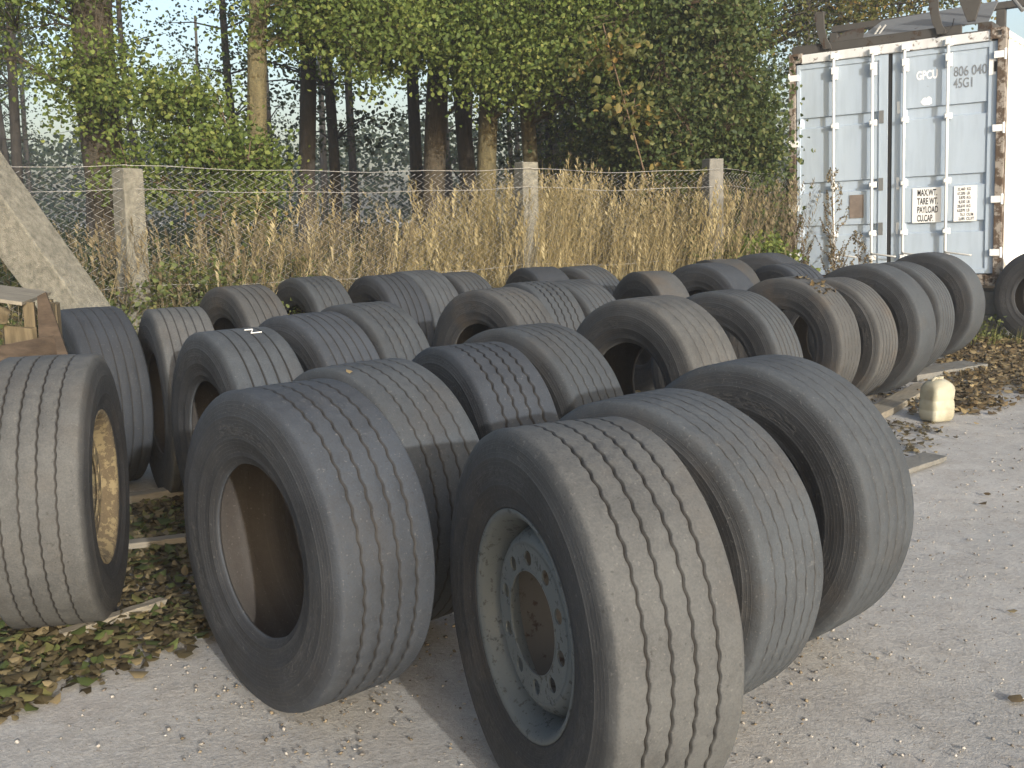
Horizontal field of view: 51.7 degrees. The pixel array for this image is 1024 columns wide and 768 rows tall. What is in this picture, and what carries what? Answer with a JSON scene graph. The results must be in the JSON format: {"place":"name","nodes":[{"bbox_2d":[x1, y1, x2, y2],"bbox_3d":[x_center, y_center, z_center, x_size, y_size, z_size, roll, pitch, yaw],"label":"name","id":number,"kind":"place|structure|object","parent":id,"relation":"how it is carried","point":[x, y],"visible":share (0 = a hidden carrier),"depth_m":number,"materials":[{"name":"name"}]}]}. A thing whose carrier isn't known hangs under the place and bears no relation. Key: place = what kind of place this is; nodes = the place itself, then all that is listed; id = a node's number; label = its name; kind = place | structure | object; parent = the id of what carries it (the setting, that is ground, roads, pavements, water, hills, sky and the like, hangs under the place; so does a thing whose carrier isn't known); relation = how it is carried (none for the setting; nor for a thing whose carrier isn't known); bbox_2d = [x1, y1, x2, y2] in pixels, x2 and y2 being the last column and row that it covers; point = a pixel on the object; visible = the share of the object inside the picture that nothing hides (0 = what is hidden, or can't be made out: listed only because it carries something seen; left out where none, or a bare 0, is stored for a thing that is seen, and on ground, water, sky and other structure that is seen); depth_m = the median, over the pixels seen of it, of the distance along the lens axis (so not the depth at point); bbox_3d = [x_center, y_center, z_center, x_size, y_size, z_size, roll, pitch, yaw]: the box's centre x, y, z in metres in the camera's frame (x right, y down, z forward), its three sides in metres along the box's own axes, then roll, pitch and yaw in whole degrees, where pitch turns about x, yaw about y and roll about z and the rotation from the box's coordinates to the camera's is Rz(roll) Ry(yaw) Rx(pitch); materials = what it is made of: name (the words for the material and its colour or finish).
{"place":"outdoors","nodes":[
{"label":"outdoors","id":0,"kind":"place"},
{"bbox_2d":[184,152,805,288],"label":"tall dry grass","id":1,"kind":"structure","parent":0,"point":[619,254],"depth_m":11.43,"materials":[{"name":"beige plant"}]},
{"bbox_2d":[0,218,1023,767],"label":"ground","id":2,"kind":"structure","parent":0,"point":[864,696],"depth_m":3.57,"materials":[{"name":"grey concrete"}]},
{"bbox_2d":[0,285,67,361],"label":"broken crate","id":3,"kind":"object","parent":2,"relation":"on","point":[21,341],"visible":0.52,"depth_m":5.08,"materials":[{"name":"brown wood"}]},
{"bbox_2d":[0,151,110,309],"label":"concrete beam","id":4,"kind":"structure","parent":2,"relation":"on","point":[36,253],"depth_m":7.19,"materials":[{"name":"grey concrete"}]},
{"bbox_2d":[60,306,153,480],"bbox_3d":[-2.499,0.078,6.329,0.385,1.069,1.074,-8,53,-37],"label":"truck tyre","id":5,"kind":"object","parent":2,"relation":"on","point":[108,334],"visible":0.34,"depth_m":5.99,"materials":[{"name":"rubber"}]},
{"bbox_2d":[0,494,213,723],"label":"leaf litter","id":6,"kind":"object","parent":2,"relation":"on","point":[26,677],"visible":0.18,"depth_m":4.04,"materials":[{"name":"brown plant"}]},
{"bbox_2d":[0,354,129,628],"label":"mounted wheel","id":7,"kind":"object","parent":6,"relation":"on","point":[64,509],"visible":0.98,"depth_m":3.83,"materials":[{"name":"rubber"}]},
{"bbox_2d":[59,597,166,635],"bbox_3d":[-1.574,0.925,4.189,0.055,0.033,0.446,7,12,39],"label":"board","id":8,"kind":"object","parent":6,"relation":"on","point":[147,605],"visible":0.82,"depth_m":4.20,"materials":[{"name":"beige wood"}]},
{"bbox_2d":[129,487,183,504],"bbox_3d":[-1.986,0.629,5.930,0.731,0.073,0.097,-7,11,-31],"label":"board","id":9,"kind":"object","parent":6,"relation":"on","point":[151,494],"visible":0.11,"depth_m":5.88,"materials":[{"name":"wood"}]},
{"bbox_2d":[128,533,186,549],"bbox_3d":[-1.814,0.768,5.064,0.498,0.032,0.077,-5,10,-21],"label":"board","id":10,"kind":"object","parent":6,"relation":"on","point":[158,540],"visible":0.46,"depth_m":5.09,"materials":[{"name":"grey wood"}]},
{"bbox_2d":[138,306,213,492],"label":"truck tyre","id":11,"kind":"object","parent":2,"relation":"on","point":[164,334],"visible":0.45,"depth_m":5.85,"materials":[{"name":"rubber"}]},
{"bbox_2d":[171,327,303,486],"bbox_3d":[-1.337,0.253,5.230,0.385,1.056,1.056,-8,45,-35],"label":"truck tyre","id":12,"kind":"object","parent":2,"relation":"on","point":[210,366],"visible":0.41,"depth_m":5.01,"materials":[{"name":"rubber"}]},
{"bbox_2d":[199,284,287,329],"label":"truck tyre","id":13,"kind":"object","parent":2,"relation":"on","point":[239,306],"visible":0.31,"depth_m":7.98,"materials":[{"name":"brown rubber"}]},
{"bbox_2d":[184,378,434,712],"bbox_3d":[-0.709,0.527,3.542,0.385,1.061,1.066,-9,41,-40],"label":"truck tyre","id":14,"kind":"object","parent":2,"relation":"on","point":[309,538],"visible":1,"depth_m":3.26,"materials":[{"name":"rubber"}]},
{"bbox_2d":[274,276,352,314],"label":"truck tyre","id":15,"kind":"object","parent":2,"relation":"on","point":[309,294],"visible":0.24,"depth_m":8.88,"materials":[{"name":"rubber"}]},
{"bbox_2d":[258,311,379,371],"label":"truck tyre","id":16,"kind":"object","parent":2,"relation":"on","point":[320,339],"visible":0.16,"depth_m":5.67,"materials":[{"name":"rubber"}]},
{"bbox_2d":[320,301,429,360],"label":"truck tyre","id":17,"kind":"object","parent":2,"relation":"on","point":[390,330],"visible":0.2,"depth_m":6.25,"materials":[{"name":"rubber"}]},
{"bbox_2d":[292,358,478,620],"bbox_3d":[-0.544,0.434,4.103,0.385,1.050,1.050,-10,51,-42],"label":"truck tyre","id":18,"kind":"object","parent":2,"relation":"on","point":[420,407],"visible":0.31,"depth_m":3.76,"materials":[{"name":"rubber"}]},
{"bbox_2d":[347,274,433,346],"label":"truck tyre","id":19,"kind":"object","parent":2,"relation":"on","point":[404,292],"visible":0.33,"depth_m":8.87,"materials":[{"name":"rubber"}]},
{"bbox_2d":[392,270,458,332],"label":"truck tyre","id":20,"kind":"object","parent":2,"relation":"on","point":[439,291],"visible":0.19,"depth_m":9.21,"materials":[{"name":"rubber"}]},
{"bbox_2d":[441,272,491,293],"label":"truck tyre","id":21,"kind":"object","parent":2,"relation":"on","point":[461,282],"visible":0.17,"depth_m":9.45,"materials":[{"name":"rubber"}]},
{"bbox_2d":[412,341,558,440],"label":"truck tyre","id":22,"kind":"object","parent":2,"relation":"on","point":[492,386],"visible":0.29,"depth_m":4.32,"materials":[{"name":"rubber"}]},
{"bbox_2d":[432,287,554,346],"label":"truck tyre","id":23,"kind":"object","parent":2,"relation":"on","point":[464,317],"visible":0.33,"depth_m":7.35,"materials":[{"name":"brown rubber"}]},
{"bbox_2d":[505,267,569,284],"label":"truck tyre","id":24,"kind":"object","parent":2,"relation":"on","point":[528,274],"visible":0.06,"depth_m":9.65,"materials":[{"name":"rubber"}]},
{"bbox_2d":[463,323,622,418],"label":"truck tyre","id":25,"kind":"object","parent":2,"relation":"on","point":[573,368],"visible":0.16,"depth_m":4.90,"materials":[{"name":"rubber"}]},
{"bbox_2d":[503,281,584,330],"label":"truck tyre","id":26,"kind":"object","parent":2,"relation":"on","point":[558,301],"visible":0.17,"depth_m":7.68,"materials":[{"name":"rubber"}]},
{"bbox_2d":[554,279,615,317],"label":"truck tyre","id":27,"kind":"object","parent":2,"relation":"on","point":[590,296],"visible":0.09,"depth_m":8.08,"materials":[{"name":"rubber"}]},
{"bbox_2d":[558,265,619,294],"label":"truck tyre","id":28,"kind":"object","parent":2,"relation":"on","point":[607,280],"visible":0.15,"depth_m":9.86,"materials":[{"name":"rubber"}]},
{"bbox_2d":[450,416,743,767],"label":"mounted wheel","id":29,"kind":"object","parent":2,"relation":"on","point":[597,618],"visible":1,"depth_m":2.51,"materials":[{"name":"rubber"}]},
{"bbox_2d":[612,271,688,391],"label":"truck tyre","id":30,"kind":"object","parent":2,"relation":"on","point":[642,284],"visible":0.26,"depth_m":9.05,"materials":[{"name":"brown rubber"}]},
{"bbox_2d":[576,295,736,394],"bbox_3d":[0.815,0.023,6.295,0.440,1.080,1.086,-9,-32,-39],"label":"truck tyre","id":31,"kind":"object","parent":2,"relation":"on","point":[674,337],"visible":0.39,"depth_m":6.00,"materials":[{"name":"rubber"}]},
{"bbox_2d":[558,388,822,694],"bbox_3d":[0.477,0.541,3.447,0.360,1.027,1.028,-10,29,-42],"label":"truck tyre","id":32,"kind":"object","parent":2,"relation":"on","point":[738,465],"visible":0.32,"depth_m":3.09,"materials":[{"name":"rubber"}]},
{"bbox_2d":[672,262,752,330],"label":"truck tyre","id":33,"kind":"object","parent":2,"relation":"on","point":[700,277],"visible":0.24,"depth_m":9.74,"materials":[{"name":"rubber"}]},
{"bbox_2d":[651,289,802,388],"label":"truck tyre","id":34,"kind":"object","parent":2,"relation":"on","point":[754,324],"visible":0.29,"depth_m":6.78,"materials":[{"name":"rubber"}]},
{"bbox_2d":[695,259,759,291],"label":"truck tyre","id":35,"kind":"object","parent":2,"relation":"on","point":[747,270],"visible":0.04,"depth_m":10.22,"materials":[{"name":"brown rubber"}]},
{"bbox_2d":[713,226,820,270],"bbox_3d":[2.843,-1.163,12.387,1.422,1.364,1.257,-1,10,0],"label":"shrub","id":36,"kind":"object","parent":2,"relation":"on","point":[767,243],"visible":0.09,"depth_m":12.21,"materials":[{"name":"green plant"}]},
{"bbox_2d":[737,253,798,270],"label":"truck tyre","id":37,"kind":"object","parent":2,"relation":"on","point":[754,262],"visible":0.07,"depth_m":10.71,"materials":[{"name":"rubber"}]},
{"bbox_2d":[754,263,822,281],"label":"truck tyre","id":38,"kind":"object","parent":2,"relation":"on","point":[771,271],"visible":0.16,"depth_m":10.00,"materials":[{"name":"rubber"}]},
{"bbox_2d":[665,355,913,641],"bbox_3d":[0.928,0.430,3.962,0.360,1.060,1.058,-10,53,-42],"label":"truck tyre","id":39,"kind":"object","parent":2,"relation":"on","point":[830,433],"visible":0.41,"depth_m":3.60,"materials":[{"name":"rubber"}]},
{"bbox_2d":[725,276,860,382],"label":"truck tyre","id":40,"kind":"object","parent":2,"relation":"on","point":[829,318],"visible":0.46,"depth_m":7.85,"materials":[{"name":"brown rubber"}]},
{"bbox_2d":[807,167,854,274],"bbox_3d":[3.931,-1.601,12.768,0.583,2.007,0.532,-6,11,-27],"label":"mugwort plant","id":41,"kind":"object","parent":2,"relation":"on","point":[832,204],"visible":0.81,"depth_m":12.70,"materials":[{"name":"plant"}]},
{"bbox_2d":[782,277,897,395],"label":"truck tyre","id":42,"kind":"object","parent":2,"relation":"on","point":[869,307],"visible":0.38,"depth_m":8.14,"materials":[{"name":"brown rubber"}]},
{"bbox_2d":[807,263,935,394],"bbox_3d":[2.974,-0.459,8.894,0.315,1.092,1.098,-10,54,-43],"label":"truck tyre","id":43,"kind":"object","parent":2,"relation":"on","point":[903,295],"visible":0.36,"depth_m":8.54,"materials":[{"name":"rubber"}]},
{"bbox_2d":[874,383,922,418],"bbox_3d":[3.026,0.151,8.374,0.176,0.053,1.814,6,12,35],"label":"board","id":44,"kind":"object","parent":2,"relation":"on","point":[890,405],"visible":0.49,"depth_m":8.36,"materials":[{"name":"brown wood"}]},
{"bbox_2d":[881,261,954,367],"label":"truck tyre","id":45,"kind":"object","parent":2,"relation":"on","point":[932,285],"visible":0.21,"depth_m":9.48,"materials":[{"name":"rubber"}]},
{"bbox_2d":[886,419,957,455],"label":"leaf litter","id":46,"kind":"object","parent":2,"relation":"on","point":[911,447],"visible":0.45,"depth_m":7.38,"materials":[{"name":"brown plant"}]},
{"bbox_2d":[905,452,946,472],"bbox_3d":[2.430,0.492,6.453,0.628,0.033,0.167,-9,13,-40],"label":"board","id":47,"kind":"object","parent":2,"relation":"on","point":[919,461],"visible":0.55,"depth_m":6.50,"materials":[{"name":"grey wood"}]},
{"bbox_2d":[919,376,954,421],"bbox_3d":[3.145,0.106,7.824,0.217,0.329,0.180,-3,8,-25],"label":"plastic canister","id":48,"kind":"object","parent":2,"relation":"on","point":[936,401],"visible":1,"depth_m":7.76,"materials":[{"name":"beige plastic"}]},
{"bbox_2d":[896,252,984,356],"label":"truck tyre","id":49,"kind":"object","parent":2,"relation":"on","point":[958,278],"visible":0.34,"depth_m":10.46,"materials":[{"name":"rubber"}]},
{"bbox_2d":[912,360,987,381],"bbox_3d":[3.997,-0.125,9.879,1.084,0.063,0.286,-7,12,-33],"label":"board","id":50,"kind":"object","parent":2,"relation":"on","point":[929,372],"visible":0.61,"depth_m":9.81,"materials":[{"name":"grey wood"}]},
{"bbox_2d":[887,333,1023,414],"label":"leaf litter","id":51,"kind":"object","parent":2,"relation":"on","point":[994,357],"visible":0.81,"depth_m":9.61,"materials":[{"name":"brown plant"}]},
{"bbox_2d":[977,288,1007,335],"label":"concrete block","id":52,"kind":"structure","parent":2,"relation":"on","point":[989,306],"depth_m":12.31,"materials":[{"name":"grey concrete"}]},
{"bbox_2d":[993,254,1023,339],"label":"truck tyre","id":53,"kind":"object","parent":2,"relation":"on","point":[1008,298],"visible":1,"depth_m":11.95,"materials":[{"name":"rubber"}]},
{"bbox_2d":[0,0,1023,224],"label":"sky","id":54,"kind":"structure","parent":0,"point":[1015,18],"materials":[{"name":"white"}]},
{"bbox_2d":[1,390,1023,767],"bbox_3d":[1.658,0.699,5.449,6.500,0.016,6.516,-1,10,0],"label":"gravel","id":55,"kind":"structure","parent":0,"point":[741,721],"depth_m":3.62,"materials":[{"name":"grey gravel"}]},
{"bbox_2d":[1,220,1023,336],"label":"forest floor","id":56,"kind":"structure","parent":0,"point":[344,254],"depth_m":40.75,"materials":[{"name":"soil"}]},
{"bbox_2d":[0,12,48,216],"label":"pine tree","id":57,"kind":"object","parent":56,"relation":"on","point":[4,149],"visible":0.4,"depth_m":27.43,"materials":[{"name":"green plant"}]},
{"bbox_2d":[1,6,55,195],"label":"pine tree","id":58,"kind":"object","parent":56,"relation":"on","point":[26,156],"visible":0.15,"depth_m":40.88,"materials":[{"name":"green plant"}]},
{"bbox_2d":[0,13,61,195],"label":"birch tree","id":59,"kind":"object","parent":56,"relation":"on","point":[40,155],"visible":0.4,"depth_m":36.47,"materials":[{"name":"green plant"}]},
{"bbox_2d":[0,1,69,197],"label":"pine tree","id":60,"kind":"object","parent":56,"relation":"on","point":[15,139],"visible":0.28,"depth_m":21.11,"materials":[{"name":"brown plant"}]},
{"bbox_2d":[16,0,150,281],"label":"pine tree","id":61,"kind":"object","parent":56,"relation":"on","point":[89,220],"visible":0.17,"depth_m":22.05,"materials":[{"name":"green plant"}]},
{"bbox_2d":[0,0,179,290],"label":"broadleaf tree","id":62,"kind":"object","parent":56,"relation":"on","point":[93,38],"visible":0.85,"depth_m":12.15,"materials":[{"name":"green plant"}]},
{"bbox_2d":[0,234,205,325],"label":"undergrowth","id":63,"kind":"object","parent":56,"relation":"on","point":[90,252],"visible":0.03,"depth_m":10.98,"materials":[{"name":"green plant"}]},
{"bbox_2d":[26,0,220,259],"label":"birch tree","id":64,"kind":"object","parent":56,"relation":"on","point":[119,17],"visible":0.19,"depth_m":21.90,"materials":[{"name":"green plant"}]},
{"bbox_2d":[59,51,322,264],"bbox_3d":[-3.529,-1.986,11.891,2.835,3.331,1.950,-1,10,0],"label":"sapling","id":65,"kind":"object","parent":56,"relation":"on","point":[212,149],"visible":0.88,"depth_m":11.63,"materials":[{"name":"green plant"}]},
{"bbox_2d":[75,237,317,309],"bbox_3d":[-2.810,-0.635,9.558,2.743,1.427,1.368,-6,11,-30],"label":"shrub","id":66,"kind":"object","parent":56,"relation":"on","point":[186,268],"visible":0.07,"depth_m":9.34,"materials":[{"name":"green plant"}]},
{"bbox_2d":[160,15,242,248],"bbox_3d":[-11.369,-9.082,38.877,3.888,8.521,3.396,-3,11,-13],"label":"birch tree","id":67,"kind":"object","parent":56,"relation":"on","point":[195,59],"visible":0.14,"depth_m":38.30,"materials":[{"name":"green plant"}]},
{"bbox_2d":[0,238,428,344],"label":"weeds","id":68,"kind":"object","parent":56,"relation":"on","point":[164,291],"visible":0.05,"depth_m":8.67,"materials":[{"name":"green plant"}]},
{"bbox_2d":[0,209,438,344],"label":"dry weed stalks","id":69,"kind":"object","parent":56,"relation":"on","point":[91,242],"visible":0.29,"depth_m":9.31,"materials":[{"name":"brown plant"}]},
{"bbox_2d":[133,0,321,256],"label":"birch tree","id":70,"kind":"object","parent":56,"relation":"on","point":[225,47],"visible":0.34,"depth_m":20.24,"materials":[{"name":"green plant"}]},
{"bbox_2d":[145,174,311,305],"bbox_3d":[-2.873,-1.137,10.862,2.111,1.976,1.659,-1,10,0],"label":"shrub","id":71,"kind":"object","parent":56,"relation":"on","point":[218,225],"visible":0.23,"depth_m":10.64,"materials":[{"name":"green plant"}]},
{"bbox_2d":[207,0,299,256],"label":"pine tree","id":72,"kind":"object","parent":56,"relation":"on","point":[269,115],"visible":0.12,"depth_m":29.66,"materials":[{"name":"green plant"}]},
{"bbox_2d":[195,0,419,286],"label":"birch tree","id":73,"kind":"object","parent":56,"relation":"on","point":[333,130],"visible":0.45,"depth_m":17.75,"materials":[{"name":"green plant"}]},
{"bbox_2d":[298,44,317,273],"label":"broadleaf tree","id":74,"kind":"object","parent":56,"relation":"on","point":[307,127],"visible":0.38,"depth_m":15.19,"materials":[{"name":"brown plant"}]},
{"bbox_2d":[277,10,343,253],"bbox_3d":[-6.343,-10.285,36.717,3.657,11.457,3.188,-4,10,-20],"label":"pine tree","id":75,"kind":"object","parent":56,"relation":"on","point":[324,158],"visible":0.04,"depth_m":36.94,"materials":[{"name":"brown plant"}]},
{"bbox_2d":[271,52,372,244],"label":"birch tree","id":76,"kind":"object","parent":56,"relation":"on","point":[320,162],"visible":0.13,"depth_m":40.70,"materials":[{"name":"green plant"}]},
{"bbox_2d":[184,0,474,278],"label":"broadleaf tree","id":77,"kind":"object","parent":56,"relation":"on","point":[341,17],"visible":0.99,"depth_m":11.94,"materials":[{"name":"green plant"}]},
{"bbox_2d":[315,58,391,266],"bbox_3d":[-3.873,-8.231,23.543,3.274,11.734,3.591,-1,10,-2],"label":"pine tree","id":78,"kind":"object","parent":56,"relation":"on","point":[352,161],"visible":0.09,"depth_m":23.93,"materials":[{"name":"brown plant"}]},
{"bbox_2d":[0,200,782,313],"bbox_3d":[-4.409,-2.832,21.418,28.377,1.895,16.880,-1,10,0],"label":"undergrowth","id":79,"kind":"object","parent":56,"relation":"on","point":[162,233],"visible":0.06,"depth_m":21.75,"materials":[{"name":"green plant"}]},
{"bbox_2d":[0,158,789,333],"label":"chain link fence","id":80,"kind":"object","parent":56,"relation":"on","point":[128,199],"visible":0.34,"depth_m":9.72,"materials":[{"name":"concrete"}]},
{"bbox_2d":[7,79,788,247],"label":"distant woodland","id":81,"kind":"object","parent":56,"relation":"on","point":[59,149],"visible":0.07,"depth_m":47.99,"materials":[{"name":"green plant"}]},
{"bbox_2d":[226,0,617,268],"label":"broadleaf tree","id":82,"kind":"object","parent":56,"relation":"on","point":[435,134],"visible":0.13,"depth_m":14.67,"materials":[{"name":"green plant"}]},
{"bbox_2d":[406,65,453,263],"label":"pine tree","id":83,"kind":"object","parent":56,"relation":"on","point":[415,145],"visible":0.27,"depth_m":17.21,"materials":[{"name":"brown plant"}]},
{"bbox_2d":[379,62,507,233],"bbox_3d":[-2.199,-8.656,32.258,4.063,9.621,4.009,-6,11,-19],"label":"birch tree","id":84,"kind":"object","parent":56,"relation":"on","point":[454,161],"visible":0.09,"depth_m":32.52,"materials":[{"name":"green plant"}]},
{"bbox_2d":[388,72,520,251],"bbox_3d":[-0.962,-7.188,22.356,3.977,9.980,4.554,-2,10,-13],"label":"birch tree","id":85,"kind":"object","parent":56,"relation":"on","point":[475,138],"visible":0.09,"depth_m":22.43,"materials":[{"name":"green plant"}]},
{"bbox_2d":[452,70,475,266],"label":"pine tree","id":86,"kind":"object","parent":56,"relation":"on","point":[465,151],"visible":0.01,"depth_m":15.69,"materials":[{"name":"brown plant"}]},
{"bbox_2d":[450,89,562,222],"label":"birch tree","id":87,"kind":"object","parent":56,"relation":"on","point":[508,150],"visible":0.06,"depth_m":25.38,"materials":[{"name":"green plant"}]},
{"bbox_2d":[453,84,594,256],"bbox_3d":[0.536,-5.587,16.806,3.439,8.629,3.938,0,10,9],"label":"birch tree","id":88,"kind":"object","parent":56,"relation":"on","point":[547,135],"visible":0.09,"depth_m":16.95,"materials":[{"name":"green plant"}]},
{"bbox_2d":[344,0,705,274],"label":"broadleaf tree","id":89,"kind":"object","parent":56,"relation":"on","point":[527,72],"visible":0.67,"depth_m":12.82,"materials":[{"name":"green plant"}]},
{"bbox_2d":[487,0,703,220],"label":"broadleaf tree","id":90,"kind":"object","parent":56,"relation":"on","point":[528,130],"visible":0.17,"depth_m":13.47,"materials":[{"name":"green plant"}]},
{"bbox_2d":[558,24,706,254],"bbox_3d":[1.404,-2.274,12.223,1.696,3.607,1.029,-1,10,0],"label":"sapling","id":91,"kind":"object","parent":56,"relation":"on","point":[611,61],"visible":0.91,"depth_m":12.05,"materials":[{"name":"green plant"}]},
{"bbox_2d":[497,0,805,268],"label":"broadleaf tree","id":92,"kind":"object","parent":56,"relation":"on","point":[601,150],"visible":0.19,"depth_m":13.88,"materials":[{"name":"green plant"}]},
{"bbox_2d":[588,0,815,263],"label":"shrub","id":93,"kind":"object","parent":56,"relation":"on","point":[739,138],"visible":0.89,"depth_m":12.47,"materials":[{"name":"green plant"}]},
{"bbox_2d":[682,174,840,258],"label":"dry weed stalks","id":94,"kind":"object","parent":56,"relation":"on","point":[771,222],"visible":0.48,"depth_m":12.48,"materials":[{"name":"beige plant"}]},
{"bbox_2d":[542,0,1023,234],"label":"broadleaf tree","id":95,"kind":"object","parent":56,"relation":"on","point":[793,23],"visible":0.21,"depth_m":15.93,"materials":[{"name":"green plant"}]},
{"bbox_3d":[3.826,-0.998,13.739,0.451,0.523,0.524,6,12,34],"label":"concrete block","id":96,"kind":"object","parent":56,"relation":"on","visible":0},
{"bbox_2d":[788,26,1023,285],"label":"shipping container","id":97,"kind":"object","parent":96,"relation":"on","point":[919,144],"visible":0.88,"depth_m":12.50,"materials":[{"name":"metal"}]},
{"bbox_2d":[788,48,895,274],"bbox_3d":[4.034,-2.617,12.939,1.346,2.775,0.146,3,10,35],"label":"door","id":98,"kind":"structure","parent":97,"relation":"in","point":[845,104],"depth_m":12.92,"materials":[{"name":"paint"}]},
{"bbox_2d":[792,0,1023,54],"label":"scrap frame","id":99,"kind":"object","parent":97,"relation":"on","point":[934,22],"visible":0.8,"depth_m":12.60,"materials":[{"name":"metal"}]},
{"bbox_2d":[891,38,1006,272],"bbox_3d":[5.026,-2.556,12.247,1.245,2.775,0.146,3,10,35],"label":"door","id":100,"kind":"structure","parent":97,"relation":"in","point":[944,126],"depth_m":12.27,"materials":[{"name":"paint"}]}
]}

